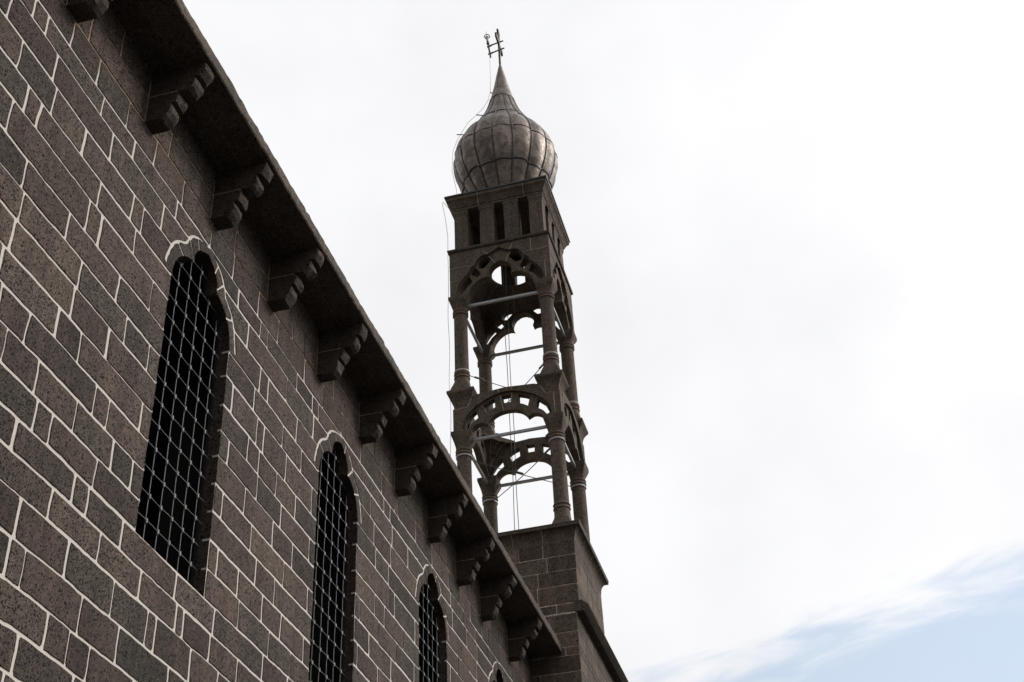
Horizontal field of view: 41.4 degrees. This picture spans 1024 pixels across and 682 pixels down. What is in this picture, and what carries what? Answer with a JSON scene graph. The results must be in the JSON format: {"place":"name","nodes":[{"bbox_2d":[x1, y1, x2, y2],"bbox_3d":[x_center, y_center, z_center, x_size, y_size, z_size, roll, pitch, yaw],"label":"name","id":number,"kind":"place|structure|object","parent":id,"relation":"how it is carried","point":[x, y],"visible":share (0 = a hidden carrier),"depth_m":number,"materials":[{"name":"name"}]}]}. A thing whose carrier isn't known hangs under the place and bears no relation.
{"place":"outdoors","nodes":[
{"label":"outdoors","id":0,"kind":"place"},
{"bbox_2d":[530,600,628,681],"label":"annex building","id":1,"kind":"structure","parent":0,"point":[587,655],"depth_m":23.59,"materials":[{"name":"grey stone"}]},
{"bbox_2d":[444,29,608,634],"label":"bell tower","id":2,"kind":"structure","parent":1,"relation":"on","point":[505,165],"depth_m":28.69,"materials":[{"name":"grey stone"}]},
{"bbox_2d":[442,55,491,455],"bbox_3d":[-1.004,-1.592,29.888,1.502,14.260,0.597,18,-42,-26],"label":"lightning conductor","id":3,"kind":"object","parent":2,"relation":"attached to","point":[448,268],"visible":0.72,"depth_m":29.58,"materials":[{"name":"metal"}]},
{"bbox_2d":[471,376,503,386],"bbox_3d":[0.123,1.020,28.107,2.305,0.061,0.043,17,-41,-25],"label":"tension cable","id":4,"kind":"object","parent":2,"relation":"attached to","point":[479,378],"visible":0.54,"depth_m":27.74,"materials":[{"name":"metal"}]},
{"bbox_2d":[500,234,514,529],"bbox_3d":[-0.083,0.903,28.260,0.028,8.320,0.056,-11,-37,11],"label":"bell rope","id":5,"kind":"object","parent":2,"relation":"hanging from","point":[508,399],"visible":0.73,"depth_m":28.23,"materials":[{"name":"fabric"}]},
{"bbox_2d":[503,233,518,528],"bbox_3d":[-0.016,0.890,28.247,0.028,8.320,0.056,-11,-37,11],"label":"bell rope","id":6,"kind":"object","parent":2,"relation":"hanging from","point":[513,414],"visible":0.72,"depth_m":27.80,"materials":[{"name":"fabric"}]},
{"bbox_2d":[471,460,571,486],"bbox_3d":[0.209,2.638,26.900,2.305,0.061,0.043,17,-41,-25],"label":"tension cable","id":7,"kind":"object","parent":2,"relation":"attached to","point":[518,472],"visible":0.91,"depth_m":26.83,"materials":[{"name":"metal"}]},
{"bbox_2d":[494,447,549,500],"bbox_3d":[0.209,2.653,26.889,0.043,0.076,2.305,17,-41,-25],"label":"tension cable","id":8,"kind":"object","parent":2,"relation":"attached to","point":[547,450],"visible":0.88,"depth_m":26.77,"materials":[{"name":"metal"}]},
{"bbox_2d":[508,364,543,401],"bbox_3d":[0.123,1.035,28.095,0.043,0.076,2.305,17,-41,-25],"label":"tension cable","id":9,"kind":"object","parent":2,"relation":"attached to","point":[541,366],"visible":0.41,"depth_m":27.57,"materials":[{"name":"metal"}]},
{"bbox_2d":[183,0,1023,681],"label":"sky","id":10,"kind":"structure","parent":0,"point":[793,259],"materials":[{"name":"white"}]},
{"label":"ground","id":11,"kind":"structure","parent":0,"visible":0},
{"bbox_2d":[0,0,561,681],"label":"church building","id":12,"kind":"structure","parent":11,"relation":"on","point":[224,456],"depth_m":12.30,"materials":[{"name":"stone"}]},
{"bbox_2d":[138,255,220,586],"bbox_3d":[-2.922,0.519,11.923,0.057,3.340,1.264,-11,-37,11],"label":"window","id":13,"kind":"structure","parent":12,"relation":"in","point":[216,339],"depth_m":12.03,"materials":[{"name":"metal"}]},
{"bbox_2d":[308,448,349,681],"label":"window","id":14,"kind":"structure","parent":12,"relation":"in","point":[343,613],"depth_m":14.90,"materials":[{"name":"metal"}]},
{"bbox_2d":[419,579,440,681],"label":"window","id":15,"kind":"structure","parent":12,"relation":"in","point":[428,589],"depth_m":18.12,"materials":[{"name":"glass"}]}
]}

